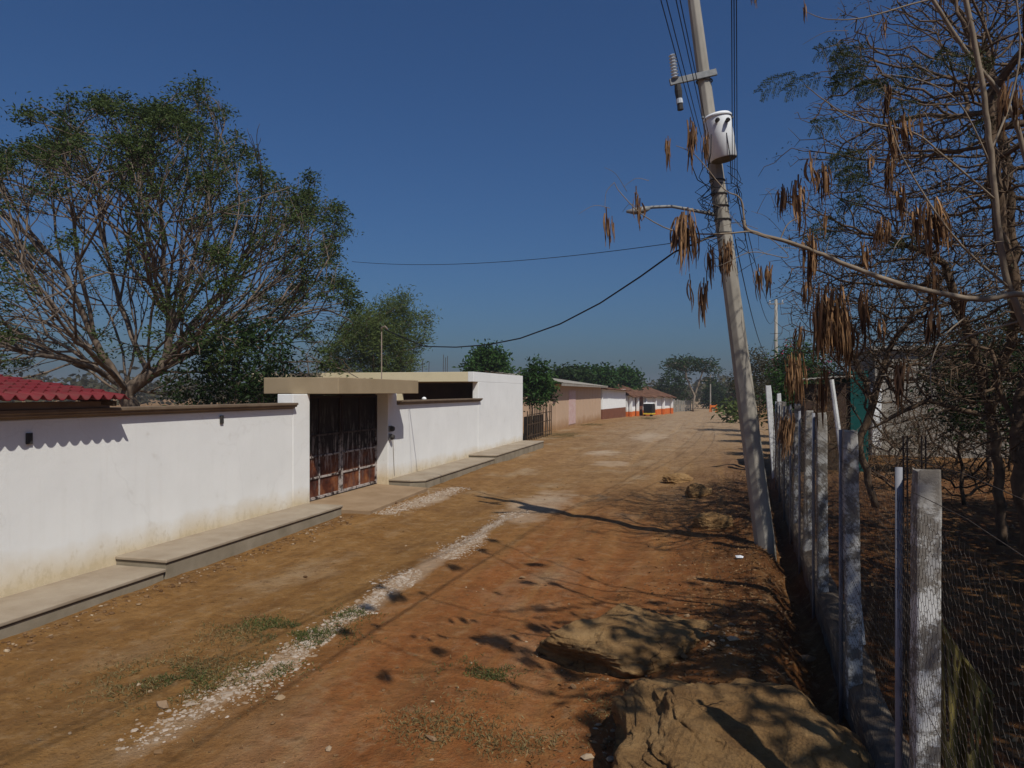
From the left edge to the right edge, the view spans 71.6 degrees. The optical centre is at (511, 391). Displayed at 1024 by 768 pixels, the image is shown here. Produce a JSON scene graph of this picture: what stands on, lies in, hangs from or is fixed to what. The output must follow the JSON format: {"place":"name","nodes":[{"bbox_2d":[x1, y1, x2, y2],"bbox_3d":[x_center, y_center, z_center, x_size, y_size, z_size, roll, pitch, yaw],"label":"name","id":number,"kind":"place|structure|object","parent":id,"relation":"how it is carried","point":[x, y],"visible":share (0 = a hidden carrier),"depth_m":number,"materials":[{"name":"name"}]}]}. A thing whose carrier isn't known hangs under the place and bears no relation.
{"place":"outdoors","nodes":[
{"label":"outdoors","id":0,"kind":"place"},
{"bbox_2d":[0,565,165,639],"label":"pavement","id":1,"kind":"structure","parent":0,"point":[24,611],"depth_m":8.70,"materials":[{"name":"concrete"}]},
{"bbox_2d":[115,503,342,578],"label":"pavement","id":2,"kind":"structure","parent":0,"point":[175,557],"depth_m":11.47,"materials":[{"name":"concrete"}]},
{"bbox_2d":[5,417,655,767],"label":"dry grass","id":3,"kind":"structure","parent":0,"point":[522,746],"depth_m":6.15,"materials":[{"name":"plant"}]},
{"bbox_2d":[310,484,427,514],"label":"driveway","id":4,"kind":"structure","parent":0,"point":[370,499],"depth_m":16.56,"materials":[{"name":"beige concrete"}]},
{"bbox_2d":[310,394,376,500],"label":"metal gate","id":5,"kind":"structure","parent":4,"relation":"on","point":[343,442],"depth_m":17.12,"materials":[{"name":"metal"}]},
{"bbox_2d":[389,457,494,487],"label":"pavement","id":6,"kind":"structure","parent":0,"point":[431,477],"depth_m":20.77,"materials":[{"name":"concrete"}]},
{"bbox_2d":[469,440,543,463],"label":"pavement","id":7,"kind":"structure","parent":0,"point":[510,451],"depth_m":27.67,"materials":[{"name":"concrete"}]},
{"bbox_2d":[0,394,1023,767],"bbox_3d":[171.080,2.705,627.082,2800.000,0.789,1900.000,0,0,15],"label":"ground","id":8,"kind":"structure","parent":0,"point":[598,538],"depth_m":8.10,"materials":[{"name":"brown soil"}]},
{"bbox_2d":[0,374,129,409],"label":"shelter","id":9,"kind":"object","parent":8,"relation":"on","point":[17,388],"visible":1,"depth_m":9.27,"materials":[{"name":"red tile"}]},
{"bbox_2d":[0,394,309,597],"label":"white wall","id":10,"kind":"structure","parent":8,"relation":"on","point":[84,490],"depth_m":10.42,"materials":[{"name":"paint"}]},
{"bbox_2d":[156,700,168,708],"bbox_3d":[-2.880,2.585,5.856,0.127,0.067,0.064,0,0,31],"label":"pale stone","id":11,"kind":"object","parent":8,"relation":"on","point":[163,704],"visible":1,"depth_m":5.85,"materials":[{"name":"beige stone"}]},
{"bbox_2d":[0,515,368,655],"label":"kerb rubble","id":12,"kind":"object","parent":8,"relation":"on","point":[7,649],"visible":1,"depth_m":9.59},
{"bbox_2d":[0,69,376,406],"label":"spreading tree","id":13,"kind":"object","parent":8,"relation":"on","point":[141,160],"visible":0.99,"depth_m":20.36,"materials":[{"name":"green plant"}]},
{"bbox_2d":[147,299,314,405],"bbox_3d":[-7.816,-0.049,20.499,4.396,5.301,3.728,0,0,15],"label":"leafy tree","id":14,"kind":"object","parent":8,"relation":"on","point":[243,391],"visible":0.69,"depth_m":20.04,"materials":[{"name":"green plant"}]},
{"bbox_2d":[292,341,336,372],"bbox_3d":[-8.473,0.141,29.965,2.654,4.938,2.369,0,0,-18],"label":"leafy tree","id":15,"kind":"object","parent":8,"relation":"on","point":[314,360],"visible":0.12,"depth_m":29.97,"materials":[{"name":"green plant"}]},
{"bbox_2d":[104,511,535,755],"bbox_3d":[-1.188,2.595,10.688,1.029,0.089,11.593,0,0,15],"label":"crushed stone line","id":16,"kind":"object","parent":8,"relation":"on","point":[370,603],"visible":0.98,"depth_m":7.11,"materials":[{"name":"grey gravel"}]},
{"bbox_2d":[106,603,536,700],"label":"green grass","id":17,"kind":"structure","parent":8,"relation":"on","point":[315,631],"depth_m":6.83,"materials":[{"name":"green plant"}]},
{"bbox_2d":[325,357,361,372],"bbox_3d":[-8.213,0.469,33.990,2.375,4.275,2.789,0,0,36],"label":"leafy tree","id":18,"kind":"object","parent":8,"relation":"on","point":[342,368],"visible":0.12,"depth_m":34.12,"materials":[{"name":"green plant"}]},
{"bbox_2d":[309,283,442,372],"bbox_3d":[-7.712,-1.825,40.038,7.700,8.899,6.167,0,0,15],"label":"feathery tree","id":19,"kind":"object","parent":8,"relation":"on","point":[368,337],"visible":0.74,"depth_m":39.21,"materials":[{"name":"green plant"}]},
{"bbox_2d":[0,366,768,404],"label":"wood","id":20,"kind":"object","parent":8,"relation":"on","point":[85,382],"visible":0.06,"depth_m":172.33,"materials":[{"name":"green plant"}]},
{"bbox_2d":[252,355,522,451],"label":"flat roofed building","id":21,"kind":"structure","parent":8,"relation":"on","point":[500,413],"depth_m":28.67,"materials":[{"name":"white paint"}]},
{"bbox_2d":[3,457,788,767],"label":"pebbles","id":22,"kind":"object","parent":8,"relation":"on","point":[277,697],"visible":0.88,"depth_m":6.24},
{"bbox_2d":[374,487,470,515],"bbox_3d":[-2.102,2.574,17.052,1.164,0.078,4.637,0,0,15],"label":"crushed stone patch","id":23,"kind":"object","parent":8,"relation":"on","point":[422,499],"visible":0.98,"depth_m":16.66,"materials":[{"name":"grey gravel"}]},
{"bbox_2d":[376,394,482,484],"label":"white wall","id":24,"kind":"structure","parent":8,"relation":"on","point":[429,433],"depth_m":21.19,"materials":[{"name":"paint"}]},
{"bbox_2d":[264,377,417,393],"bbox_3d":[-3.931,-0.135,17.144,1.790,0.350,4.290,0,0,15],"label":"gate canopy","id":25,"kind":"object","parent":24,"relation":"on","point":[316,385],"visible":1,"depth_m":15.23,"materials":[{"name":"beige concrete"}]},
{"bbox_2d":[381,326,387,378],"bbox_3d":[-3.500,0.387,19.477,0.225,4.427,0.052,0,0,15],"label":"roof mast","id":26,"kind":"object","parent":25,"relation":"on","point":[381,348],"visible":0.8,"depth_m":19.48,"materials":[{"name":"grey metal"}]},
{"bbox_2d":[389,434,394,439],"bbox_3d":[-3.206,1.200,18.942,0.137,0.160,0.149,0,0,15],"label":"electricity meter","id":27,"kind":"object","parent":24,"relation":"attached to","point":[391,436],"visible":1,"depth_m":18.88,"materials":[{"name":"metal"}]},
{"bbox_2d":[389,426,394,431],"bbox_3d":[-3.206,0.980,18.942,0.137,0.160,0.149,0,0,15],"label":"electricity meter","id":28,"kind":"object","parent":24,"relation":"attached to","point":[391,428],"visible":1,"depth_m":18.88,"materials":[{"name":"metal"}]},
{"bbox_2d":[426,735,436,741],"bbox_3d":[-0.600,2.607,5.340,0.101,0.043,0.050,0,0,40],"label":"pale stone","id":29,"kind":"object","parent":8,"relation":"on","point":[431,738],"visible":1,"depth_m":5.32,"materials":[{"name":"beige stone"}]},
{"bbox_2d":[452,352,484,371],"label":"leafy tree","id":30,"kind":"object","parent":8,"relation":"on","point":[472,367],"visible":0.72,"depth_m":46.79,"materials":[{"name":"green plant"}]},
{"bbox_2d":[461,338,514,373],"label":"leafy tree","id":31,"kind":"object","parent":8,"relation":"on","point":[493,359],"visible":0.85,"depth_m":47.45,"materials":[{"name":"green plant"}]},
{"bbox_2d":[499,360,519,374],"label":"leafy tree","id":32,"kind":"object","parent":8,"relation":"on","point":[511,369],"visible":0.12,"depth_m":51.87,"materials":[{"name":"green plant"}]},
{"bbox_2d":[515,353,558,438],"bbox_3d":[1.204,0.219,38.513,2.561,4.683,2.370,0,0,15],"label":"leafy tree","id":33,"kind":"object","parent":8,"relation":"on","point":[536,380],"visible":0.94,"depth_m":38.11,"materials":[{"name":"green plant"}]},
{"bbox_2d":[524,401,551,439],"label":"stick gate","id":34,"kind":"structure","parent":8,"relation":"on","point":[538,425],"depth_m":38.98,"materials":[{"name":"black paint"}]},
{"bbox_2d":[483,371,607,429],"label":"peach house","id":35,"kind":"structure","parent":8,"relation":"on","point":[579,403],"depth_m":52.34,"materials":[{"name":"beige paint"}]},
{"bbox_2d":[569,390,575,424],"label":"door","id":36,"kind":"structure","parent":35,"relation":"in","point":[572,393],"depth_m":52.34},
{"bbox_2d":[538,371,562,436],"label":"leafy tree","id":37,"kind":"object","parent":8,"relation":"on","point":[552,394],"visible":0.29,"depth_m":40.37,"materials":[{"name":"green plant"}]},
{"bbox_2d":[546,360,600,383],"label":"leafy tree","id":38,"kind":"object","parent":8,"relation":"on","point":[576,373],"visible":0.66,"depth_m":72.96,"materials":[{"name":"green plant"}]},
{"bbox_2d":[561,383,631,418],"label":"white house","id":39,"kind":"structure","parent":8,"relation":"on","point":[613,402],"depth_m":71.59,"materials":[{"name":"paint"}]},
{"bbox_2d":[574,362,626,388],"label":"leafy tree","id":40,"kind":"object","parent":8,"relation":"on","point":[606,376],"visible":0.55,"depth_m":76.56,"materials":[{"name":"green plant"}]},
{"bbox_2d":[414,469,820,767],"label":"verge litter","id":41,"kind":"object","parent":8,"relation":"on","point":[743,637],"visible":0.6,"depth_m":8.00,"materials":[{"name":"brown plant"}]},
{"bbox_2d":[537,603,713,678],"bbox_3d":[1.204,2.522,7.113,1.671,0.602,1.424,0,0,-41],"label":"boulder","id":42,"kind":"object","parent":8,"relation":"on","point":[624,640],"visible":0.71,"depth_m":6.72,"materials":[{"name":"stone"}]},
{"bbox_2d":[611,360,649,394],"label":"leafy tree","id":43,"kind":"object","parent":8,"relation":"on","point":[632,380],"visible":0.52,"depth_m":84.96,"materials":[{"name":"green plant"}]},
{"bbox_2d":[616,384,676,416],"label":"orange house","id":44,"kind":"structure","parent":8,"relation":"on","point":[638,398],"depth_m":85.75,"materials":[{"name":"white paint"}]},
{"bbox_2d":[639,397,642,415],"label":"door","id":45,"kind":"structure","parent":44,"relation":"in","point":[640,398],"depth_m":83.01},
{"bbox_2d":[643,403,654,415],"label":"mototaxi","id":46,"kind":"object","parent":8,"relation":"on","point":[648,408],"visible":0.94,"depth_m":81.85,"materials":[{"name":"black paint"}]},
{"bbox_2d":[520,613,778,766],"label":"gravel","id":47,"kind":"structure","parent":8,"relation":"on","point":[587,757],"depth_m":6.43,"materials":[{"name":"gravel"}]},
{"bbox_2d":[645,378,667,390],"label":"leafy tree","id":48,"kind":"object","parent":8,"relation":"on","point":[650,385],"visible":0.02,"depth_m":129.21,"materials":[{"name":"green plant"}]},
{"bbox_2d":[652,368,691,401],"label":"leafy tree","id":49,"kind":"object","parent":8,"relation":"on","point":[679,381],"visible":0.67,"depth_m":117.34,"materials":[{"name":"green plant"}]},
{"bbox_2d":[662,473,692,483],"bbox_3d":[4.786,2.519,20.499,0.884,0.348,0.709,0,0,15],"label":"boulder","id":50,"kind":"object","parent":8,"relation":"on","point":[676,478],"visible":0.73,"depth_m":20.29,"materials":[{"name":"stone"}]},
{"bbox_2d":[673,399,690,411],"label":"paling fence","id":51,"kind":"object","parent":8,"relation":"on","point":[675,405],"visible":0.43,"depth_m":107.39,"materials":[{"name":"concrete"}]},
{"bbox_2d":[663,384,700,410],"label":"bare brush","id":52,"kind":"object","parent":8,"relation":"on","point":[679,394],"visible":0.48,"depth_m":111.67,"materials":[{"name":"green plant"}]},
{"bbox_2d":[657,353,726,411],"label":"umbrella tree","id":53,"kind":"object","parent":8,"relation":"on","point":[683,362],"visible":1,"depth_m":107.70,"materials":[{"name":"green plant"}]},
{"bbox_2d":[685,483,711,497],"bbox_3d":[4.600,2.497,17.495,0.700,0.488,0.775,0,0,-13],"label":"boulder","id":54,"kind":"object","parent":8,"relation":"on","point":[695,490],"visible":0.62,"depth_m":17.27,"materials":[{"name":"stone"}]},
{"bbox_2d":[626,0,776,560],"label":"utility pole","id":55,"kind":"object","parent":8,"relation":"on","point":[761,518],"visible":0.91,"depth_m":11.42,"materials":[{"name":"concrete"}]},
{"bbox_2d":[352,236,716,264],"bbox_3d":[-0.741,-3.303,16.801,0.012,1.492,13.395,0,0,-39],"label":"thin wire","id":56,"kind":"object","parent":55,"relation":"attached to","point":[522,260],"visible":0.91,"depth_m":15.61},
{"bbox_2d":[385,235,716,347],"bbox_3d":[0.280,-1.882,15.755,1.049,1.453,10.556,0,0,-40],"label":"drop cable","id":57,"kind":"object","parent":55,"relation":"hanging from","point":[665,258],"visible":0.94,"depth_m":15.14,"materials":[{"name":"black rubber"}]},
{"bbox_2d":[660,0,697,134],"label":"overhead wire","id":58,"kind":"object","parent":55,"relation":"attached to","point":[677,59],"visible":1,"depth_m":8.36,"materials":[{"name":"black metal"}]},
{"bbox_2d":[666,0,701,137],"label":"overhead wire","id":59,"kind":"object","parent":55,"relation":"attached to","point":[682,64],"visible":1,"depth_m":8.42,"materials":[{"name":"black metal"}]},
{"bbox_2d":[680,0,709,138],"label":"overhead wire","id":60,"kind":"object","parent":55,"relation":"attached to","point":[693,63],"visible":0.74,"depth_m":8.35,"materials":[{"name":"black metal"}]},
{"bbox_2d":[701,110,736,163],"bbox_3d":[3.268,-4.015,11.191,0.508,0.768,0.611,0,0,39],"label":"transformer","id":61,"kind":"object","parent":55,"relation":"attached to","point":[719,125],"visible":0.94,"depth_m":11.03,"materials":[{"name":"white paint"}]},
{"bbox_2d":[676,0,704,129],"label":"overhead wire","id":62,"kind":"object","parent":61,"relation":"attached to","point":[689,61],"visible":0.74,"depth_m":8.37,"materials":[{"name":"black metal"}]},
{"bbox_2d":[693,168,719,187],"bbox_3d":[3.058,-3.508,11.188,0.550,0.566,0.122,0,0,-12],"label":"jumper cable","id":63,"kind":"object","parent":61,"relation":"hanging from","point":[702,182],"visible":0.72,"depth_m":11.13,"materials":[{"name":"black rubber"}]},
{"bbox_2d":[707,134,713,178],"bbox_3d":[3.140,-3.670,11.174,0.116,0.648,0.473,0,0,30],"label":"jumper cable","id":64,"kind":"object","parent":61,"relation":"attached to","point":[710,157],"visible":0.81,"depth_m":10.99,"materials":[{"name":"black rubber"}]},
{"bbox_2d":[719,133,731,183],"bbox_3d":[3.380,-3.640,11.151,0.145,0.758,0.416,0,0,-4],"label":"jumper cable","id":65,"kind":"object","parent":61,"relation":"attached to","point":[730,161],"visible":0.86,"depth_m":10.99,"materials":[{"name":"black rubber"}]},
{"bbox_2d":[731,0,732,179],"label":"overhead wire","id":66,"kind":"object","parent":55,"relation":"attached to","point":[731,73],"visible":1,"depth_m":8.15,"materials":[{"name":"black metal"}]},
{"bbox_2d":[733,0,734,180],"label":"overhead wire","id":67,"kind":"object","parent":55,"relation":"attached to","point":[734,88],"visible":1,"depth_m":8.04,"materials":[{"name":"black metal"}]},
{"bbox_2d":[736,0,737,185],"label":"overhead wire","id":68,"kind":"object","parent":55,"relation":"attached to","point":[736,63],"visible":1,"depth_m":7.36,"materials":[{"name":"black metal"}]},
{"bbox_2d":[735,240,775,354],"bbox_3d":[10.722,-3.029,29.701,0.017,3.278,39.288,0,0,21],"label":"street cable","id":69,"kind":"object","parent":55,"relation":"attached to","point":[748,300],"visible":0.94,"depth_m":14.83,"materials":[{"name":"black rubber"}]},
{"bbox_2d":[736,189,775,323],"bbox_3d":[10.728,-4.126,29.701,0.017,2.885,39.282,0,0,21],"label":"street cable","id":70,"kind":"object","parent":55,"relation":"attached to","point":[749,256],"visible":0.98,"depth_m":15.30,"materials":[{"name":"black rubber"}]},
{"bbox_2d":[736,182,775,308],"bbox_3d":[10.735,-4.602,29.701,0.017,2.734,39.277,0,0,21],"label":"street cable","id":71,"kind":"object","parent":55,"relation":"attached to","point":[752,250],"visible":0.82,"depth_m":16.28,"materials":[{"name":"black rubber"}]},
{"bbox_2d":[706,375,714,404],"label":"utility pole","id":72,"kind":"object","parent":8,"relation":"on","point":[710,388],"visible":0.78,"depth_m":124.89,"materials":[{"name":"concrete"}]},
{"bbox_2d":[692,512,732,529],"bbox_3d":[3.766,2.434,13.201,0.796,0.382,0.526,0,0,-11],"label":"boulder","id":73,"kind":"object","parent":8,"relation":"on","point":[710,520],"visible":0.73,"depth_m":13.06,"materials":[{"name":"stone"}]},
{"bbox_2d":[699,379,729,408],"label":"leafy tree","id":74,"kind":"object","parent":8,"relation":"on","point":[716,396],"visible":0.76,"depth_m":127.33,"materials":[{"name":"green plant"}]},
{"bbox_2d":[711,396,738,422],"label":"leafy tree","id":75,"kind":"object","parent":8,"relation":"on","point":[730,410],"visible":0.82,"depth_m":59.79,"materials":[{"name":"plant"}]},
{"bbox_2d":[721,379,760,405],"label":"leafy tree","id":76,"kind":"object","parent":8,"relation":"on","point":[729,393],"visible":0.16,"depth_m":118.18,"materials":[{"name":"green plant"}]},
{"bbox_2d":[611,678,874,767],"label":"boulder","id":77,"kind":"object","parent":8,"relation":"on","point":[734,723],"visible":1,"depth_m":4.41,"materials":[{"name":"stone"}]},
{"bbox_2d":[727,345,778,422],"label":"tree","id":78,"kind":"object","parent":8,"relation":"on","point":[759,382],"visible":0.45,"depth_m":45.86,"materials":[{"name":"green plant"}]},
{"bbox_2d":[768,299,783,428],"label":"utility pole","id":79,"kind":"object","parent":8,"relation":"on","point":[775,324],"visible":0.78,"depth_m":47.92,"materials":[{"name":"concrete"}]},
{"bbox_2d":[755,345,806,404],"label":"tree","id":80,"kind":"object","parent":8,"relation":"on","point":[770,374],"visible":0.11,"depth_m":40.40,"materials":[{"name":"green plant"}]},
{"bbox_2d":[757,365,815,449],"bbox_3d":[10.506,0.642,26.896,2.431,3.759,2.255,0,0,42],"label":"yard shrub","id":81,"kind":"object","parent":8,"relation":"on","point":[782,391],"visible":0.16,"depth_m":27.00,"materials":[{"name":"green plant"}]},
{"bbox_2d":[757,325,843,397],"bbox_3d":[13.840,-0.329,33.935,3.768,5.727,3.038,0,0,-1],"label":"tree","id":82,"kind":"object","parent":8,"relation":"on","point":[780,367],"visible":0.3,"depth_m":33.91,"materials":[{"name":"green plant"}]},
{"bbox_2d":[579,0,1023,458],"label":"pod tree","id":83,"kind":"object","parent":8,"relation":"on","point":[830,318],"visible":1,"depth_m":5.10,"materials":[{"name":"brown plant"}]},
{"bbox_2d":[774,359,841,410],"bbox_3d":[12.364,0.504,29.035,3.360,4.068,3.018,0,0,-12],"label":"tree","id":84,"kind":"object","parent":8,"relation":"on","point":[813,375],"visible":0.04,"depth_m":28.95,"materials":[{"name":"green plant"}]},
{"bbox_2d":[801,655,815,662],"bbox_3d":[2.942,2.642,7.029,0.178,0.096,0.163,0,0,15],"label":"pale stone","id":85,"kind":"object","parent":8,"relation":"on","point":[808,658],"visible":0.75,"depth_m":6.99,"materials":[{"name":"grey stone"}]},
{"bbox_2d":[793,386,860,471],"bbox_3d":[9.234,1.135,21.134,2.463,2.947,2.215,0,0,15],"label":"dry brush","id":86,"kind":"object","parent":8,"relation":"on","point":[830,429],"visible":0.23,"depth_m":20.93,"materials":[{"name":"brown plant"}]},
{"bbox_2d":[795,370,867,471],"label":"teal shed","id":87,"kind":"structure","parent":8,"relation":"on","point":[855,420],"depth_m":21.71,"materials":[{"name":"metal"}]},
{"bbox_2d":[813,411,840,470],"bbox_3d":[9.679,1.600,21.800,0.800,2.000,0.038,0,0,15],"label":"door","id":88,"kind":"structure","parent":87,"relation":"in","point":[832,433],"depth_m":21.74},
{"bbox_2d":[758,0,1023,546],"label":"bare tree","id":89,"kind":"object","parent":8,"relation":"on","point":[948,274],"visible":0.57,"depth_m":11.50,"materials":[{"name":"brown plant"}]},
{"bbox_2d":[765,379,1023,767],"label":"wire fence","id":90,"kind":"object","parent":8,"relation":"on","point":[875,726],"visible":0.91,"depth_m":4.65,"materials":[{"name":"grey metal"}]},
{"bbox_2d":[940,621,994,767],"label":"olive cloth","id":91,"kind":"object","parent":90,"relation":"hanging from","point":[986,717],"visible":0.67,"depth_m":3.80,"materials":[{"name":"green plastic"}]},
{"bbox_2d":[773,219,1023,507],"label":"bare tree","id":92,"kind":"object","parent":8,"relation":"on","point":[866,423],"visible":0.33,"depth_m":14.94,"materials":[{"name":"brown plant"}]},
{"bbox_2d":[868,405,935,457],"bbox_3d":[14.438,1.427,26.937,3.118,2.428,2.520,0,0,15],"label":"dry brush","id":93,"kind":"object","parent":8,"relation":"on","point":[888,438],"visible":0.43,"depth_m":26.99,"materials":[{"name":"brown plant"}]},
{"bbox_2d":[859,417,945,489],"bbox_3d":[9.854,1.494,18.105,2.505,2.314,2.328,0,0,-40],"label":"dry brush","id":94,"kind":"object","parent":8,"relation":"on","point":[897,464],"visible":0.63,"depth_m":17.96,"materials":[{"name":"brown plant"}]},
{"bbox_2d":[801,463,1023,767],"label":"yard litter","id":95,"kind":"object","parent":8,"relation":"on","point":[966,578],"visible":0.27,"depth_m":9.74,"materials":[{"name":"brown plant"}]},
{"bbox_2d":[873,387,968,463],"bbox_3d":[14.349,0.973,24.991,2.928,3.389,2.939,0,0,15],"label":"dry brush","id":96,"kind":"object","parent":8,"relation":"on","point":[913,423],"visible":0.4,"depth_m":25.01,"materials":[{"name":"brown plant"}]},
{"bbox_2d":[827,0,1023,560],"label":"bare tree","id":97,"kind":"object","parent":8,"relation":"on","point":[1016,431],"visible":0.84,"depth_m":8.54,"materials":[{"name":"brown plant"}]},
{"bbox_2d":[851,344,1023,457],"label":"block house","id":98,"kind":"structure","parent":8,"relation":"on","point":[884,406],"depth_m":27.72,"materials":[{"name":"white paint"}]},
{"bbox_2d":[894,374,1002,464],"bbox_3d":[14.999,0.734,24.094,3.754,3.534,3.116,0,0,15],"label":"dry brush","id":99,"kind":"object","parent":8,"relation":"on","point":[931,438],"visible":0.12,"depth_m":23.97,"materials":[{"name":"brown plant"}]},
{"bbox_2d":[904,414,1011,504],"bbox_3d":[9.668,1.554,14.874,2.435,2.380,2.064,0,0,-15],"label":"dry brush","id":100,"kind":"object","parent":8,"relation":"on","point":[961,487],"visible":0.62,"depth_m":14.98,"materials":[{"name":"brown plant"}]},
{"bbox_2d":[909,306,1023,480],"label":"yard shrub","id":101,"kind":"object","parent":8,"relation":"on","point":[955,419],"visible":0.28,"depth_m":19.84,"materials":[{"name":"brown plant"}]},
{"bbox_2d":[956,378,1011,470],"bbox_3d":[15.332,0.749,21.966,3.233,3.583,3.082,0,0,15],"label":"dry brush","id":102,"kind":"object","parent":8,"relation":"on","point":[1006,452],"visible":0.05,"depth_m":22.09,"materials":[{"name":"brown plant"}]},
{"bbox_2d":[0,0,1023,389],"label":"sky","id":103,"kind":"structure","parent":0,"point":[456,133],"materials":[{"name":"blue"}]}
]}

